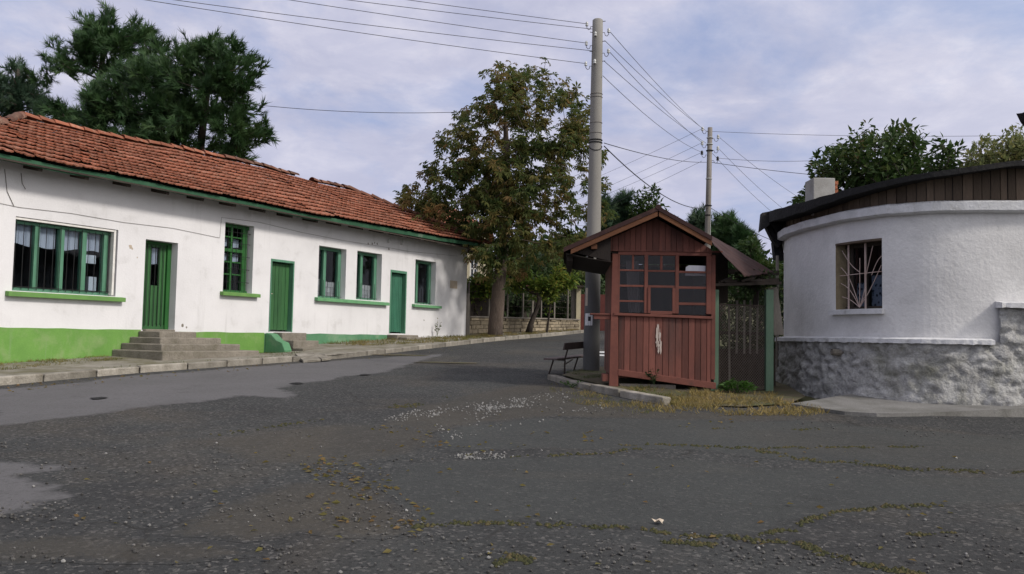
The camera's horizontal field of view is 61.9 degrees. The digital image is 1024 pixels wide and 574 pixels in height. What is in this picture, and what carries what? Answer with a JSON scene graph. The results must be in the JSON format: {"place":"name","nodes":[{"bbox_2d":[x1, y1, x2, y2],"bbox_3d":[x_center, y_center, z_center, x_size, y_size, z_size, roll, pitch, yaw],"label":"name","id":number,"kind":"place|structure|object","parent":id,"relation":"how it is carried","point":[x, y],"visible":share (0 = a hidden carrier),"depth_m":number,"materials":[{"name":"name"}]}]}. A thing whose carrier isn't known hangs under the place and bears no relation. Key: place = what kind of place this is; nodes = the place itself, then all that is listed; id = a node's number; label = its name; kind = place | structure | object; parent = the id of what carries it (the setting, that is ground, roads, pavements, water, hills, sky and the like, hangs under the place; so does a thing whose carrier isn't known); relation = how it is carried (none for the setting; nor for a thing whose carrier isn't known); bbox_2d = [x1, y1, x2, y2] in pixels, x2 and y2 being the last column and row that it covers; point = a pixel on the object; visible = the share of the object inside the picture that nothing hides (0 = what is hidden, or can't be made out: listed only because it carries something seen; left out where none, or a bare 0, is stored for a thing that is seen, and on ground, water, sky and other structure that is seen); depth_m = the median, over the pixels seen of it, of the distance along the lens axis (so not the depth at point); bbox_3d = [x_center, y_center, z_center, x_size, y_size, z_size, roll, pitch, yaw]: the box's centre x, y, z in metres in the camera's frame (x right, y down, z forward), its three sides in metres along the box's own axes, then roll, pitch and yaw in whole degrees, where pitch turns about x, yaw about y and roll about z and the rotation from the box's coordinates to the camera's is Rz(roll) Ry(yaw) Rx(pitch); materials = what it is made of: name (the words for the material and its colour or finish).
{"place":"outdoors","nodes":[
{"label":"outdoors","id":0,"kind":"place"},
{"bbox_2d":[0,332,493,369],"bbox_3d":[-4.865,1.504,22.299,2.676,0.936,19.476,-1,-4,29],"label":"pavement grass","id":1,"kind":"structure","parent":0,"point":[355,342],"depth_m":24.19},
{"bbox_2d":[0,330,573,375],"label":"pavement","id":2,"kind":"structure","parent":0,"point":[326,348],"depth_m":17.40,"materials":[{"name":"concrete"}]},
{"bbox_2d":[112,329,258,360],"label":"concrete steps","id":3,"kind":"structure","parent":2,"relation":"on","point":[160,344],"depth_m":18.48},
{"bbox_2d":[265,332,318,352],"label":"concrete steps","id":4,"kind":"structure","parent":2,"relation":"on","point":[277,342],"depth_m":22.25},
{"bbox_2d":[387,335,434,339],"bbox_3d":[-3.199,1.742,27.386,0.748,0.400,1.750,-1,-4,29],"label":"door step","id":5,"kind":"object","parent":2,"relation":"on","point":[405,337],"depth_m":26.76,"materials":[{"name":"concrete"}]},
{"bbox_2d":[466,293,469,334],"bbox_3d":[-1.602,1.112,31.066,0.120,1.750,0.150,-1,-4,29],"label":"wooden post","id":6,"kind":"object","parent":2,"relation":"on","point":[468,314],"visible":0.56,"depth_m":31.01,"materials":[{"name":"grey wood"}]},
{"bbox_2d":[392,57,619,336],"bbox_3d":[-0.282,-3.455,31.224,8.389,10.836,7.419,1,-3,0],"label":"chestnut tree","id":7,"kind":"object","parent":2,"relation":"on","point":[500,205],"visible":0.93,"depth_m":30.05,"materials":[{"name":"green plant"}]},
{"bbox_2d":[505,259,584,332],"bbox_3d":[1.125,0.369,33.262,3.477,2.930,1.659,1,-3,0],"label":"tree","id":8,"kind":"object","parent":2,"relation":"on","point":[552,286],"visible":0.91,"depth_m":33.04,"materials":[{"name":"green plant"}]},
{"bbox_2d":[295,352,320,362],"bbox_3d":[-4.691,1.601,19.525,0.432,0.221,1.348,2,-4,-21],"label":"paving slab","id":9,"kind":"object","parent":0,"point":[310,359],"depth_m":19.26,"materials":[{"name":"concrete"}]},
{"bbox_2d":[0,331,1023,573],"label":"road","id":10,"kind":"structure","parent":0,"point":[175,431],"depth_m":6.54,"materials":[{"name":"asphalt"}]},
{"bbox_2d":[0,461,84,514],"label":"asphalt patch","id":11,"kind":"object","parent":10,"relation":"on","point":[16,488],"visible":0.99,"depth_m":6.72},
{"bbox_2d":[0,534,265,564],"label":"dirt patch","id":12,"kind":"object","parent":10,"relation":"on","point":[85,549],"visible":1,"depth_m":5.16,"materials":[{"name":"soil"}]},
{"bbox_2d":[0,353,451,426],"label":"asphalt patch","id":13,"kind":"object","parent":10,"relation":"on","point":[21,405],"visible":0.99,"depth_m":13.47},
{"bbox_2d":[163,478,416,542],"bbox_3d":[-1.448,1.623,6.321,1.622,0.096,1.918,1,-3,0],"label":"dirt patch","id":14,"kind":"object","parent":10,"relation":"on","point":[239,528],"visible":0.98,"depth_m":6.03,"materials":[{"name":"soil"}]},
{"bbox_2d":[194,424,444,465],"bbox_3d":[-1.848,1.637,8.995,2.561,0.128,2.278,4,-5,-42],"label":"dirt patch","id":15,"kind":"object","parent":10,"relation":"on","point":[360,443],"visible":1,"depth_m":8.84,"materials":[{"name":"soil"}]},
{"bbox_2d":[7,343,957,563],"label":"fallen leaves","id":16,"kind":"object","parent":10,"relation":"on","point":[373,516],"visible":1,"depth_m":6.87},
{"bbox_2d":[22,391,987,573],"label":"stone chips","id":17,"kind":"object","parent":10,"relation":"on","point":[490,407],"visible":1,"depth_m":10.90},
{"bbox_2d":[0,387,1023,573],"bbox_3d":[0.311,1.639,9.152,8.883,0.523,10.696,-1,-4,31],"label":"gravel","id":18,"kind":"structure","parent":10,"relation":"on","point":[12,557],"depth_m":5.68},
{"bbox_2d":[379,383,848,432],"bbox_3d":[0.767,1.663,11.567,5.386,0.292,5.660,-2,-5,43],"label":"dirt patch","id":19,"kind":"object","parent":10,"relation":"on","point":[453,420],"visible":0.97,"depth_m":11.71,"materials":[{"name":"gravel"}]},
{"bbox_2d":[210,397,1023,573],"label":"moss","id":20,"kind":"object","parent":10,"relation":"on","point":[525,559],"visible":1,"depth_m":5.89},
{"bbox_2d":[364,455,1023,535],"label":"asphalt patch","id":21,"kind":"object","parent":10,"relation":"on","point":[598,490],"visible":1,"depth_m":7.03,"materials":[{"name":"asphalt"}]},
{"bbox_2d":[432,418,1023,470],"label":"asphalt patch","id":22,"kind":"object","parent":10,"relation":"on","point":[976,451],"visible":0.99,"depth_m":9.60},
{"bbox_2d":[0,0,1023,264],"label":"sky","id":23,"kind":"structure","parent":0,"point":[812,69],"materials":[{"name":"blue"}]},
{"bbox_2d":[474,329,577,336],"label":"verge grass","id":24,"kind":"structure","parent":0,"point":[529,333],"depth_m":32.44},
{"bbox_2d":[527,289,816,407],"bbox_3d":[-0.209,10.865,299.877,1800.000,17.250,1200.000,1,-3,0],"label":"ground","id":25,"kind":"structure","parent":0,"point":[806,398],"depth_m":16.89,"materials":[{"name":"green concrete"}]},
{"bbox_2d":[0,373,42,385],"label":"kerb stone","id":26,"kind":"object","parent":25,"relation":"on","point":[20,379],"visible":0.56,"depth_m":13.80,"materials":[{"name":"concrete"}]},
{"bbox_2d":[0,53,51,120],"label":"pine tree","id":27,"kind":"object","parent":25,"relation":"on","point":[19,92],"visible":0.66,"depth_m":41.17,"materials":[{"name":"green plant"}]},
{"bbox_2d":[41,369,95,381],"bbox_3d":[-7.624,1.565,14.657,0.154,0.271,1.005,0,-4,24],"label":"kerb stone","id":28,"kind":"object","parent":25,"relation":"on","point":[64,375],"visible":0.49,"depth_m":14.60,"materials":[{"name":"concrete"}]},
{"bbox_2d":[23,0,172,124],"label":"pine tree","id":29,"kind":"object","parent":25,"relation":"on","point":[93,40],"visible":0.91,"depth_m":35.33,"materials":[{"name":"green plant"}]},
{"bbox_2d":[93,366,138,376],"bbox_3d":[-7.211,1.584,15.529,0.154,0.256,0.881,-1,-4,26],"label":"kerb stone","id":30,"kind":"object","parent":25,"relation":"on","point":[116,371],"visible":0.5,"depth_m":15.45,"materials":[{"name":"concrete"}]},
{"bbox_2d":[136,362,186,372],"bbox_3d":[-6.713,1.593,16.369,0.154,0.276,1.005,-1,-4,33],"label":"kerb stone","id":31,"kind":"object","parent":25,"relation":"on","point":[162,367],"visible":0.55,"depth_m":16.29,"materials":[{"name":"concrete"}]},
{"bbox_2d":[63,25,280,161],"bbox_3d":[-13.485,-4.355,33.358,8.869,12.400,6.966,1,-3,0],"label":"pine tree","id":32,"kind":"object","parent":25,"relation":"on","point":[168,108],"visible":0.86,"depth_m":31.96,"materials":[{"name":"green plant"}]},
{"bbox_2d":[187,360,226,368],"bbox_3d":[-6.171,1.615,17.187,0.156,0.262,0.908,-1,-4,33],"label":"kerb stone","id":33,"kind":"object","parent":25,"relation":"on","point":[205,364],"visible":0.54,"depth_m":17.13,"materials":[{"name":"concrete"}]},
{"bbox_2d":[224,358,261,366],"bbox_3d":[-5.664,1.628,17.954,0.159,0.266,0.882,-1,-4,33],"label":"kerb stone","id":34,"kind":"object","parent":25,"relation":"on","point":[241,362],"visible":0.55,"depth_m":17.89,"materials":[{"name":"concrete"}]},
{"bbox_2d":[0,111,491,362],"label":"long building","id":35,"kind":"structure","parent":25,"relation":"on","point":[237,250],"depth_m":20.66,"materials":[{"name":"white paint"}]},
{"bbox_2d":[12,217,115,295],"bbox_3d":[-9.214,-0.579,17.533,0.265,1.425,2.244,-1,-4,29],"label":"window","id":36,"kind":"structure","parent":35,"relation":"in","point":[42,235],"depth_m":17.52,"materials":[{"name":"green paint"}]},
{"bbox_2d":[85,277,95,291],"bbox_3d":[-9.008,-0.061,18.247,0.100,0.310,0.180,-1,-4,29],"label":"paper box","id":37,"kind":"object","parent":35,"relation":"in","point":[90,283],"visible":0.86,"depth_m":18.20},
{"bbox_2d":[142,243,166,328],"bbox_3d":[-8.296,-0.038,19.519,0.176,2.000,0.767,-1,-4,29],"label":"door","id":38,"kind":"structure","parent":35,"relation":"in","point":[153,296],"depth_m":19.57,"materials":[{"name":"green paint"}]},
{"bbox_2d":[223,223,250,292],"bbox_3d":[-7.104,-0.720,21.613,0.325,1.724,0.954,-1,-4,29],"label":"window","id":39,"kind":"structure","parent":35,"relation":"in","point":[232,243],"depth_m":21.68,"materials":[{"name":"green paint"}]},
{"bbox_2d":[270,263,288,329],"bbox_3d":[-6.261,0.265,22.851,0.120,1.799,0.785,-1,-4,29],"label":"door","id":40,"kind":"structure","parent":35,"relation":"in","point":[280,272],"depth_m":22.91,"materials":[{"name":"green paint"}]},
{"bbox_2d":[318,247,340,298],"bbox_3d":[-5.369,-0.405,24.701,0.167,1.464,1.184,-1,-4,29],"label":"window","id":41,"kind":"structure","parent":35,"relation":"in","point":[322,282],"depth_m":24.72,"materials":[{"name":"green paint"}]},
{"bbox_2d":[325,282,334,295],"bbox_3d":[-5.399,0.092,25.016,0.140,0.474,0.512,-1,-4,29],"label":"carton stack","id":42,"kind":"object","parent":35,"relation":"in","point":[329,289],"visible":0.64,"depth_m":25.00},
{"bbox_2d":[362,285,370,297],"bbox_3d":[-4.587,0.174,26.500,0.140,0.454,0.500,-1,-4,29],"label":"carton stack","id":43,"kind":"object","parent":35,"relation":"in","point":[367,290],"visible":0.5,"depth_m":26.48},
{"bbox_2d":[356,252,376,300],"bbox_3d":[-4.554,-0.327,26.191,0.167,1.454,1.204,-1,-4,29],"label":"window","id":44,"kind":"structure","parent":35,"relation":"in","point":[360,254],"depth_m":26.23,"materials":[{"name":"green paint"}]},
{"bbox_2d":[390,273,401,331],"bbox_3d":[-3.796,0.510,27.437,0.063,1.878,0.760,-1,-4,29],"label":"door","id":45,"kind":"structure","parent":35,"relation":"in","point":[396,286],"depth_m":27.51,"materials":[{"name":"teal paint"}]},
{"bbox_2d":[414,260,431,304],"bbox_3d":[-3.104,-0.149,28.840,0.167,1.464,1.214,-1,-4,29],"label":"window","id":46,"kind":"structure","parent":35,"relation":"in","point":[428,273],"depth_m":29.18,"materials":[{"name":"green paint"}]},
{"bbox_2d":[262,356,291,363],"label":"kerb stone","id":47,"kind":"object","parent":25,"relation":"on","point":[277,359],"visible":0.51,"depth_m":18.63,"materials":[{"name":"concrete"}]},
{"bbox_2d":[322,353,347,358],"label":"kerb stone","id":48,"kind":"object","parent":25,"relation":"on","point":[338,356],"visible":0.51,"depth_m":20.17,"materials":[{"name":"concrete"}]},
{"bbox_2d":[344,351,366,357],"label":"kerb stone","id":49,"kind":"object","parent":25,"relation":"on","point":[357,353],"visible":0.51,"depth_m":20.89,"materials":[{"name":"concrete"}]},
{"bbox_2d":[363,349,384,355],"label":"kerb stone","id":50,"kind":"object","parent":25,"relation":"on","point":[375,351],"visible":0.51,"depth_m":21.67,"materials":[{"name":"concrete"}]},
{"bbox_2d":[438,209,493,278],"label":"cream house","id":51,"kind":"structure","parent":25,"relation":"on","point":[470,271],"depth_m":44.16,"materials":[{"name":"beige paint"}]},
{"bbox_2d":[467,289,490,320],"bbox_3d":[-1.339,0.768,32.775,0.030,1.487,2.200,-2,-4,38],"label":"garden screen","id":52,"kind":"object","parent":25,"relation":"on","point":[484,305],"visible":0.21,"depth_m":32.86,"materials":[{"name":"green wood"}]},
{"bbox_2d":[487,251,554,294],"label":"broadleaf tree","id":53,"kind":"object","parent":25,"relation":"on","point":[534,268],"visible":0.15,"depth_m":49.96,"materials":[{"name":"green plant"}]},
{"bbox_2d":[504,288,538,317],"bbox_3d":[-0.604,0.875,36.441,3.625,2.555,2.948,1,-3,0],"label":"garden shrub","id":54,"kind":"object","parent":25,"relation":"on","point":[517,302],"visible":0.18,"depth_m":36.29,"materials":[{"name":"green plant"}]},
{"bbox_2d":[470,316,580,333],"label":"stone wall","id":55,"kind":"structure","parent":25,"relation":"on","point":[479,324],"depth_m":34.16,"materials":[{"name":"beige stone"}]},
{"bbox_2d":[467,283,573,318],"bbox_3d":[0.505,0.555,34.523,0.053,1.544,7.194,-2,-4,38],"label":"garden fence","id":56,"kind":"object","parent":55,"relation":"on","point":[522,306],"visible":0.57,"depth_m":34.42,"materials":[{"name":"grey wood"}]},
{"bbox_2d":[466,272,492,315],"bbox_3d":[-1.264,0.597,32.725,1.640,2.395,1.520,2,-4,-17],"label":"vine foliage","id":57,"kind":"object","parent":56,"relation":"hanging from","point":[485,287],"visible":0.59,"depth_m":32.39,"materials":[{"name":"green plant"}]},
{"bbox_2d":[526,290,570,318],"bbox_3d":[1.452,1.112,39.003,3.578,2.276,2.840,1,-3,0],"label":"garden shrub","id":58,"kind":"object","parent":25,"relation":"on","point":[559,304],"visible":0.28,"depth_m":38.39,"materials":[{"name":"green plant"}]},
{"bbox_2d":[531,228,584,295],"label":"broadleaf tree","id":59,"kind":"object","parent":25,"relation":"on","point":[564,265],"visible":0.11,"depth_m":53.27,"materials":[{"name":"green plant"}]},
{"bbox_2d":[547,374,572,384],"bbox_3d":[0.901,1.753,15.703,0.181,0.242,1.029,2,-3,-17],"label":"kerb stone","id":60,"kind":"object","parent":25,"relation":"on","point":[555,378],"visible":0.43,"depth_m":15.67,"materials":[{"name":"concrete"}]},
{"bbox_2d":[571,285,583,329],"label":"gate pillar","id":61,"kind":"structure","parent":25,"relation":"on","point":[576,303],"depth_m":37.66,"materials":[{"name":"beige concrete"}]},
{"bbox_2d":[580,294,604,330],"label":"metal gate","id":62,"kind":"structure","parent":61,"relation":"attached to","point":[602,310],"depth_m":37.71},
{"bbox_2d":[568,380,592,390],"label":"kerb stone","id":63,"kind":"object","parent":25,"relation":"on","point":[584,385],"visible":0.45,"depth_m":14.68,"materials":[{"name":"concrete"}]},
{"bbox_2d":[583,18,609,370],"bbox_3d":[1.723,-1.750,17.605,0.450,7.721,0.350,-1,-4,34],"label":"utility pole","id":64,"kind":"object","parent":25,"relation":"on","point":[591,352],"visible":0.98,"depth_m":17.55,"materials":[{"name":"concrete"}]},
{"bbox_2d":[211,99,453,112],"bbox_3d":[-6.438,-6.789,32.444,9.716,0.243,0.020,1,-3,-6],"label":"power line","id":65,"kind":"object","parent":64,"relation":"attached to","point":[340,111],"visible":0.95,"depth_m":32.39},
{"bbox_2d":[147,0,584,63],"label":"power line","id":66,"kind":"object","parent":64,"relation":"attached to","point":[358,32],"visible":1,"depth_m":16.16,"materials":[{"name":"grey metal"}]},
{"bbox_2d":[177,0,591,50],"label":"power line","id":67,"kind":"object","parent":64,"relation":"attached to","point":[380,26],"visible":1,"depth_m":16.43,"materials":[{"name":"grey metal"}]},
{"bbox_2d":[291,0,583,42],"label":"power line","id":68,"kind":"object","parent":64,"relation":"attached to","point":[434,21],"visible":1,"depth_m":16.69,"materials":[{"name":"grey metal"}]},
{"bbox_2d":[350,0,589,28],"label":"power line","id":69,"kind":"object","parent":64,"relation":"attached to","point":[467,14],"visible":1,"depth_m":17.07,"materials":[{"name":"grey metal"}]},
{"bbox_2d":[410,0,585,23],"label":"power line","id":70,"kind":"object","parent":64,"relation":"attached to","point":[494,11],"visible":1,"depth_m":17.13,"materials":[{"name":"grey metal"}]},
{"bbox_2d":[583,190,621,234],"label":"pine tree","id":71,"kind":"object","parent":25,"relation":"on","point":[608,198],"visible":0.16,"depth_m":59.65,"materials":[{"name":"green plant"}]},
{"bbox_2d":[590,384,625,396],"bbox_3d":[1.577,1.741,13.993,0.180,0.252,0.837,3,-4,-26],"label":"kerb stone","id":72,"kind":"object","parent":25,"relation":"on","point":[608,390],"visible":0.51,"depth_m":13.92,"materials":[{"name":"concrete"}]},
{"bbox_2d":[611,187,634,223],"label":"pine tree","id":73,"kind":"object","parent":25,"relation":"on","point":[625,201],"visible":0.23,"depth_m":61.69,"materials":[{"name":"green plant"}]},
{"bbox_2d":[564,204,722,390],"bbox_3d":[2.267,0.299,15.488,2.680,3.200,2.780,1,-3,4],"label":"kiosk","id":74,"kind":"object","parent":25,"relation":"on","point":[661,317],"visible":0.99,"depth_m":14.44,"materials":[{"name":"red paint"}]},
{"bbox_2d":[614,251,712,318],"bbox_3d":[2.564,-0.033,14.475,1.650,1.125,0.109,1,-3,4],"label":"window frame","id":75,"kind":"structure","parent":74,"relation":"in","point":[691,270],"depth_m":14.44,"materials":[{"name":"red wood"}]},
{"bbox_2d":[702,276,780,286],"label":"gate lintel","id":76,"kind":"structure","parent":74,"relation":"attached to","point":[730,281],"depth_m":14.72,"materials":[{"name":"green wood"}]},
{"bbox_2d":[727,265,777,307],"bbox_3d":[4.334,-0.019,15.343,1.110,0.809,0.751,2,-4,-23],"label":"dry creeper","id":77,"kind":"object","parent":76,"relation":"hanging from","point":[756,289],"visible":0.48,"depth_m":15.28,"materials":[{"name":"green plant"}]},
{"bbox_2d":[711,236,772,276],"bbox_3d":[4.118,-0.647,15.202,1.302,1.074,2.212,1,-3,6],"label":"tin sheet","id":78,"kind":"object","parent":74,"relation":"hanging from","point":[743,264],"visible":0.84,"depth_m":15.20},
{"bbox_2d":[620,390,670,404],"bbox_3d":[2.041,1.744,13.143,0.164,0.258,1.048,3,-4,-30],"label":"kerb stone","id":79,"kind":"object","parent":25,"relation":"on","point":[640,396],"visible":0.52,"depth_m":13.03,"materials":[{"name":"concrete"}]},
{"bbox_2d":[625,183,678,219],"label":"young tree","id":80,"kind":"object","parent":25,"relation":"on","point":[640,205],"visible":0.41,"depth_m":59.95,"materials":[{"name":"green plant"}]},
{"bbox_2d":[526,224,783,293],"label":"wood","id":81,"kind":"object","parent":25,"relation":"on","point":[766,252],"depth_m":102.07,"materials":[{"name":"green plant"}]},
{"bbox_2d":[563,367,805,406],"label":"dirt platform","id":82,"kind":"structure","parent":25,"relation":"on","point":[785,392],"depth_m":14.51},
{"bbox_2d":[543,341,583,373],"bbox_3d":[1.226,1.469,17.631,0.504,0.754,1.700,-1,-4,32],"label":"park bench","id":83,"kind":"object","parent":82,"relation":"on","point":[572,345],"visible":0.61,"depth_m":17.23,"materials":[{"name":"brown wood"}]},
{"bbox_2d":[549,368,829,416],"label":"dry grass","id":84,"kind":"structure","parent":82,"relation":"on","point":[677,402],"depth_m":12.75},
{"bbox_2d":[717,378,758,392],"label":"weed","id":85,"kind":"object","parent":82,"relation":"on","point":[745,384],"visible":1,"depth_m":14.23,"materials":[{"name":"green plant"}]},
{"bbox_2d":[715,253,778,303],"bbox_3d":[4.185,0.721,16.099,1.855,2.711,0.776,4,-4,-39],"label":"timber frame","id":86,"kind":"object","parent":82,"relation":"on","point":[722,270],"visible":0.43,"depth_m":15.42,"materials":[{"name":"brown wood"}]},
{"bbox_2d":[764,290,773,390],"bbox_3d":[4.497,0.960,14.935,0.134,1.827,0.120,1,-3,0],"label":"gate post","id":87,"kind":"object","parent":82,"relation":"on","point":[769,337],"visible":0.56,"depth_m":14.88,"materials":[{"name":"green paint"}]},
{"bbox_2d":[718,304,764,389],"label":"wire gate","id":88,"kind":"structure","parent":87,"relation":"attached to","point":[719,375],"depth_m":14.76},
{"bbox_2d":[768,287,783,334],"bbox_3d":[4.669,0.429,15.106,0.252,0.859,0.129,1,-3,0],"label":"grey board","id":89,"kind":"object","parent":82,"relation":"on","point":[778,327],"visible":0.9,"depth_m":15.08,"materials":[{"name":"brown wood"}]},
{"bbox_2d":[776,256,778,371],"bbox_3d":[5.253,0.632,16.898,0.058,2.516,0.058,1,-3,0],"label":"eave prop","id":90,"kind":"object","parent":82,"relation":"on","point":[777,344],"visible":0.35,"depth_m":16.85,"materials":[{"name":"grey wood"}]},
{"bbox_2d":[685,202,712,230],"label":"pine tree","id":91,"kind":"object","parent":25,"relation":"on","point":[697,218],"visible":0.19,"depth_m":49.51,"materials":[{"name":"green plant"}]},
{"bbox_2d":[701,127,719,247],"bbox_3d":[7.902,-2.152,34.193,0.764,8.601,0.300,1,-3,0],"label":"utility pole","id":92,"kind":"object","parent":25,"relation":"on","point":[709,150],"visible":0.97,"depth_m":34.25,"materials":[{"name":"concrete"}]},
{"bbox_2d":[604,146,707,208],"bbox_3d":[4.870,-3.033,25.878,0.024,1.392,17.536,0,-4,20],"label":"service cable","id":93,"kind":"object","parent":92,"relation":"attached to","point":[646,183],"visible":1,"depth_m":21.58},
{"bbox_2d":[709,290,718,390],"bbox_3d":[3.439,0.968,14.533,0.136,1.845,0.122,1,-3,0],"label":"gate post","id":94,"kind":"object","parent":25,"relation":"on","point":[716,335],"visible":0.37,"depth_m":14.48,"materials":[{"name":"green paint"}]},
{"bbox_2d":[704,211,738,328],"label":"pine tree","id":95,"kind":"object","parent":25,"relation":"on","point":[718,232],"visible":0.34,"depth_m":47.26,"materials":[{"name":"green plant"}]},
{"bbox_2d":[723,210,766,322],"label":"pine tree","id":96,"kind":"object","parent":25,"relation":"on","point":[740,232],"visible":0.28,"depth_m":46.46,"materials":[{"name":"green plant"}]},
{"bbox_2d":[720,300,775,385],"bbox_3d":[4.186,1.146,15.657,1.419,1.804,0.251,1,-3,-4],"label":"picket fence","id":97,"kind":"object","parent":25,"relation":"on","point":[744,365],"visible":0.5,"depth_m":15.71,"materials":[{"name":"grey wood"}]},
{"bbox_2d":[720,297,781,348],"bbox_3d":[4.995,1.143,18.467,1.638,1.924,1.870,0,-4,24],"label":"leafy bush","id":98,"kind":"object","parent":25,"relation":"on","point":[733,336],"visible":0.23,"depth_m":18.37,"materials":[{"name":"green plant"}]},
{"bbox_2d":[720,274,783,344],"bbox_3d":[6.785,0.730,24.032,2.161,2.621,1.812,1,-3,0],"label":"leafy bush","id":99,"kind":"object","parent":25,"relation":"on","point":[740,295],"visible":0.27,"depth_m":23.86,"materials":[{"name":"green plant"}]},
{"bbox_2d":[735,233,783,336],"bbox_3d":[11.023,-0.125,38.034,2.367,4.728,2.030,1,-3,0],"label":"leafy bush","id":100,"kind":"object","parent":25,"relation":"on","point":[751,246],"visible":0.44,"depth_m":37.88,"materials":[{"name":"green plant"}]},
{"bbox_2d":[752,279,783,364],"bbox_3d":[6.766,0.897,21.938,1.183,2.334,1.653,1,-3,0],"label":"leafy bush","id":101,"kind":"object","parent":25,"relation":"on","point":[781,301],"visible":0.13,"depth_m":21.82,"materials":[{"name":"green plant"}]},
{"bbox_2d":[787,117,944,204],"bbox_3d":[10.912,-1.721,26.318,4.439,7.735,5.445,-1,-4,33],"label":"walnut tree","id":102,"kind":"object","parent":25,"relation":"on","point":[853,157],"visible":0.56,"depth_m":25.32,"materials":[{"name":"green plant"}]},
{"bbox_2d":[758,160,1023,405],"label":"rounded building","id":103,"kind":"structure","parent":25,"relation":"on","point":[909,288],"depth_m":13.31,"materials":[{"name":"paint"}]},
{"bbox_2d":[840,241,881,308],"bbox_3d":[5.837,-0.186,14.339,0.359,1.130,1.264,2,-3,-12],"label":"window","id":104,"kind":"structure","parent":103,"relation":"in","point":[860,292],"depth_m":14.19,"materials":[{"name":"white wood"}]},
{"bbox_2d":[791,394,1023,416],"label":"concrete apron","id":105,"kind":"object","parent":25,"relation":"on","point":[852,404],"visible":0.79,"depth_m":12.40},
{"bbox_2d":[915,132,967,172],"bbox_3d":[12.192,-1.114,24.070,1.941,6.505,1.565,2,-4,-19],"label":"walnut tree","id":106,"kind":"object","parent":25,"relation":"on","point":[948,160],"visible":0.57,"depth_m":23.98,"materials":[{"name":"green plant"}]},
{"bbox_2d":[958,122,1023,167],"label":"acacia tree","id":107,"kind":"object","parent":25,"relation":"on","point":[1011,150],"visible":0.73,"depth_m":22.76,"materials":[{"name":"green plant"}]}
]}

